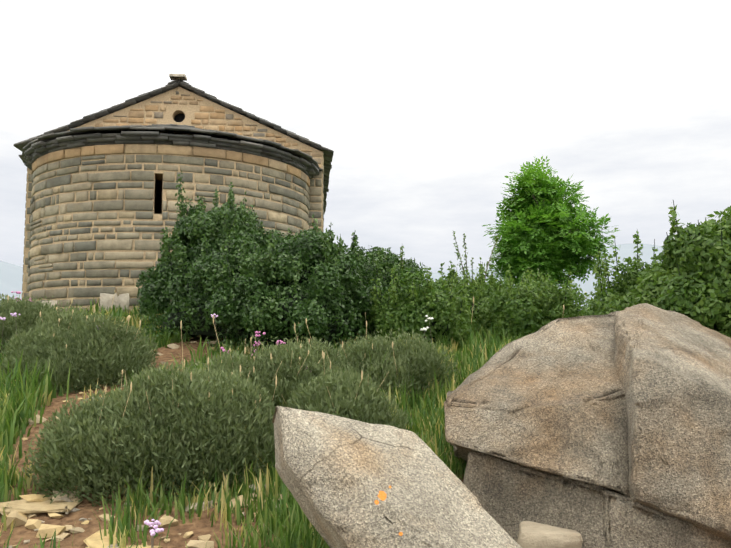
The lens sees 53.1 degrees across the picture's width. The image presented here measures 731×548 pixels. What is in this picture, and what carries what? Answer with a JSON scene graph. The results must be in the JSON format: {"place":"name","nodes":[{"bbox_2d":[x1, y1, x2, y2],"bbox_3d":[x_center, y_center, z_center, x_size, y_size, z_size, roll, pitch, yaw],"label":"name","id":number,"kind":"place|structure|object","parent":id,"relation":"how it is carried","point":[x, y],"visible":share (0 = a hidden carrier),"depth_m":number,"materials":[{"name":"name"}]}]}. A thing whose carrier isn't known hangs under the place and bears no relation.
{"place":"outdoors","nodes":[
{"label":"outdoors","id":0,"kind":"place"},
{"bbox_2d":[0,298,582,547],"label":"grass","id":1,"kind":"structure","parent":0,"point":[18,399],"depth_m":4.74,"materials":[{"name":"green plant"}]},
{"bbox_2d":[0,243,663,547],"bbox_3d":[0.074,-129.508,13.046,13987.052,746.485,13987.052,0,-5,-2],"label":"terrain","id":2,"kind":"structure","parent":0,"point":[11,276],"depth_m":4.54,"materials":[{"name":"brown soil"}]},
{"bbox_2d":[0,495,82,514],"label":"path slab","id":3,"kind":"structure","parent":2,"relation":"on","point":[23,506],"depth_m":4.38,"materials":[{"name":"stone"}]},
{"bbox_2d":[0,312,217,535],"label":"lilac flowers","id":4,"kind":"object","parent":2,"relation":"on","point":[151,524],"visible":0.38,"depth_m":3.78,"materials":[{"name":"plant"}]},
{"bbox_2d":[83,529,162,547],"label":"path slab","id":5,"kind":"structure","parent":2,"relation":"on","point":[94,540],"depth_m":3.94,"materials":[{"name":"stone"}]},
{"bbox_2d":[11,291,306,369],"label":"pink flowers","id":6,"kind":"object","parent":2,"relation":"on","point":[222,348],"visible":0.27,"depth_m":6.96,"materials":[{"name":"pink plant"}]},
{"bbox_2d":[29,144,307,314],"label":"chapel apse","id":7,"kind":"structure","parent":2,"relation":"on","point":[158,175],"depth_m":11.43,"materials":[{"name":"beige stone"}]},
{"bbox_2d":[42,293,129,312],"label":"pale chapel apse blocks","id":8,"kind":"object","parent":7,"relation":"attached to","point":[121,300],"depth_m":11.14,"materials":[{"name":"beige stone"}]},
{"bbox_2d":[27,155,309,311],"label":"apse wall","id":9,"kind":"structure","parent":7,"relation":"attached to","point":[115,205],"depth_m":11.44,"materials":[{"name":"beige stone"}]},
{"bbox_2d":[31,144,309,187],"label":"cornice","id":10,"kind":"structure","parent":7,"relation":"attached to","point":[162,149],"depth_m":11.59,"materials":[{"name":"beige stone"}]},
{"bbox_2d":[19,124,322,179],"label":"apse roof","id":11,"kind":"structure","parent":7,"relation":"on","point":[43,145],"depth_m":11.65,"materials":[{"name":"grey stone"}]},
{"bbox_2d":[22,87,322,297],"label":"gable wall","id":12,"kind":"structure","parent":2,"relation":"on","point":[172,111],"depth_m":13.96,"materials":[{"name":"stone"}]},
{"bbox_2d":[13,79,333,219],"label":"gable roof","id":13,"kind":"structure","parent":12,"relation":"on","point":[176,83],"depth_m":13.94,"materials":[{"name":"grey stone"}]},
{"bbox_2d":[169,74,186,80],"bbox_3d":[-3.550,-3.736,13.858,0.300,0.060,0.220,0,-5,-5],"label":"ridge cap stone","id":14,"kind":"object","parent":12,"relation":"on","point":[183,77],"visible":0.95,"depth_m":13.92,"materials":[{"name":"beige stone"}]},
{"bbox_2d":[174,113,184,121],"bbox_3d":[-3.580,-2.992,14.164,0.315,0.315,0.001,0,-5,-5],"label":"round window","id":15,"kind":"structure","parent":12,"relation":"attached to","point":[179,117],"depth_m":14.16,"materials":[{"name":"black glass"}]},
{"bbox_2d":[95,91,321,167],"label":"gable stones","id":16,"kind":"object","parent":12,"relation":"attached to","point":[231,124],"visible":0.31,"depth_m":13.97,"materials":[{"name":"beige stone"}]},
{"bbox_2d":[22,153,323,299],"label":"chapel side walls","id":17,"kind":"structure","parent":2,"relation":"on","point":[323,211],"depth_m":14.01,"materials":[{"name":"beige stone"}]},
{"bbox_2d":[1,293,431,547],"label":"flower stems","id":18,"kind":"object","parent":2,"relation":"on","point":[152,542],"visible":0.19,"depth_m":7.37,"materials":[{"name":"green plant"}]},
{"bbox_2d":[420,315,432,330],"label":"white flowers","id":19,"kind":"object","parent":18,"relation":"on","point":[424,329],"visible":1,"depth_m":7.53,"materials":[{"name":"white plant"}]},
{"bbox_2d":[169,171,264,297],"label":"boxwood leaves","id":20,"kind":"object","parent":2,"relation":"on","point":[196,224],"depth_m":9.34,"materials":[{"name":"green plant"}]},
{"bbox_2d":[136,213,308,337],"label":"boxwood leaves","id":21,"kind":"object","parent":2,"relation":"on","point":[152,290],"visible":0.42,"depth_m":8.86,"materials":[{"name":"green plant"}]},
{"bbox_2d":[160,219,289,337],"bbox_3d":[-1.707,-0.015,9.458,1.676,1.683,1.569,0,-5,-2],"label":"boxwood","id":22,"kind":"object","parent":2,"relation":"on","point":[210,332],"visible":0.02,"depth_m":8.78,"materials":[{"name":"green plant"}]},
{"bbox_2d":[5,335,451,547],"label":"path stones","id":23,"kind":"object","parent":2,"relation":"on","point":[20,519],"visible":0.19,"depth_m":4.22,"materials":[{"name":"beige stone"}]},
{"bbox_2d":[0,293,460,511],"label":"lavender bushes","id":24,"kind":"object","parent":2,"relation":"on","point":[205,435],"depth_m":4.95,"materials":[{"name":"green plant"}]},
{"bbox_2d":[201,214,388,348],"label":"boxwood leaves","id":25,"kind":"object","parent":2,"relation":"on","point":[343,277],"visible":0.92,"depth_m":8.06,"materials":[{"name":"green plant"}]},
{"bbox_2d":[7,288,586,496],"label":"dry stalks","id":26,"kind":"object","parent":2,"relation":"on","point":[129,316],"visible":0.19,"depth_m":6.01,"materials":[{"name":"plant"}]},
{"bbox_2d":[224,218,379,350],"bbox_3d":[-0.803,0.191,8.607,1.497,1.616,1.463,-2,-5,24],"label":"boxwood","id":27,"kind":"object","parent":2,"relation":"on","point":[330,337],"visible":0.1,"depth_m":8.15,"materials":[{"name":"green plant"}]},
{"bbox_2d":[345,246,426,290],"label":"boxwood leaves","id":28,"kind":"object","parent":2,"relation":"on","point":[390,260],"visible":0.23,"depth_m":10.07,"materials":[{"name":"green plant"}]},
{"bbox_2d":[382,246,405,288],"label":"twig leaves","id":29,"kind":"object","parent":2,"relation":"on","point":[401,248],"depth_m":10.04,"materials":[{"name":"green plant"}]},
{"bbox_2d":[272,405,521,547],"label":"slab boulder","id":30,"kind":"object","parent":2,"relation":"on","point":[350,483],"visible":1,"depth_m":2.93,"materials":[{"name":"stone"}]},
{"bbox_2d":[355,265,475,347],"bbox_3d":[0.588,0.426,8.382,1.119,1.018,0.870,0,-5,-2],"label":"shrub","id":31,"kind":"object","parent":2,"relation":"on","point":[433,323],"visible":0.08,"depth_m":8.12,"materials":[{"name":"green plant"}]},
{"bbox_2d":[453,231,498,283],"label":"twigs","id":32,"kind":"object","parent":2,"relation":"on","point":[464,267],"depth_m":10.45,"materials":[{"name":"green plant"}]},
{"bbox_2d":[422,261,554,318],"bbox_3d":[1.352,0.310,9.850,1.953,0.995,1.552,-4,-6,36],"label":"hawthorn","id":33,"kind":"object","parent":2,"relation":"on","point":[476,287],"visible":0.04,"depth_m":9.25,"materials":[{"name":"green plant"}]},
{"bbox_2d":[397,257,557,323],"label":"hawthorn leaves","id":34,"kind":"object","parent":33,"relation":"on","point":[483,291],"visible":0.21,"depth_m":9.37,"materials":[{"name":"green plant"}]},
{"bbox_2d":[463,450,606,547],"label":"boulder","id":35,"kind":"object","parent":2,"relation":"on","point":[511,496],"visible":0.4,"depth_m":3.60,"materials":[{"name":"grey stone"}]},
{"bbox_2d":[444,311,629,496],"bbox_3d":[1.055,0.887,4.568,1.297,1.320,2.131,-2,-5,21],"label":"boulder","id":36,"kind":"object","parent":2,"relation":"on","point":[549,397],"visible":0.75,"depth_m":3.74,"materials":[{"name":"beige stone"}]},
{"bbox_2d":[506,264,568,333],"bbox_3d":[2.011,0.369,8.740,0.888,0.948,0.817,0,-5,-2],"label":"shrub","id":37,"kind":"object","parent":2,"relation":"on","point":[543,291],"visible":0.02,"depth_m":8.46,"materials":[{"name":"green plant"}]},
{"bbox_2d":[472,267,588,337],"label":"shrub leaves","id":38,"kind":"object","parent":37,"relation":"attached to","point":[522,310],"visible":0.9,"depth_m":8.36,"materials":[{"name":"green plant"}]},
{"bbox_2d":[517,521,582,547],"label":"rock","id":39,"kind":"object","parent":2,"relation":"on","point":[534,535],"visible":0.98,"depth_m":3.25,"materials":[{"name":"stone"}]},
{"bbox_2d":[483,156,619,288],"bbox_3d":[3.436,-0.628,13.555,2.478,3.261,2.650,0,-5,-2],"label":"ash tree","id":40,"kind":"object","parent":2,"relation":"on","point":[557,214],"depth_m":13.08,"materials":[{"name":"green plant"}]},
{"bbox_2d":[580,228,659,315],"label":"willow bush leaves","id":41,"kind":"object","parent":2,"relation":"on","point":[616,296],"depth_m":6.79,"materials":[{"name":"green plant"}]},
{"bbox_2d":[604,488,730,547],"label":"boulder","id":42,"kind":"object","parent":2,"relation":"on","point":[629,523],"visible":0.48,"depth_m":3.37,"materials":[{"name":"grey stone"}]},
{"bbox_2d":[614,303,730,541],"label":"boulder","id":43,"kind":"object","parent":2,"relation":"on","point":[673,369],"visible":0.9,"depth_m":3.36,"materials":[{"name":"grey stone"}]},
{"bbox_2d":[628,200,730,337],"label":"willow bush","id":44,"kind":"object","parent":2,"relation":"on","point":[690,292],"depth_m":5.65,"materials":[{"name":"green plant"}]},
{"bbox_2d":[0,0,730,271],"label":"sky","id":45,"kind":"structure","parent":0,"point":[424,109],"materials":[{"name":"white"}]}
]}

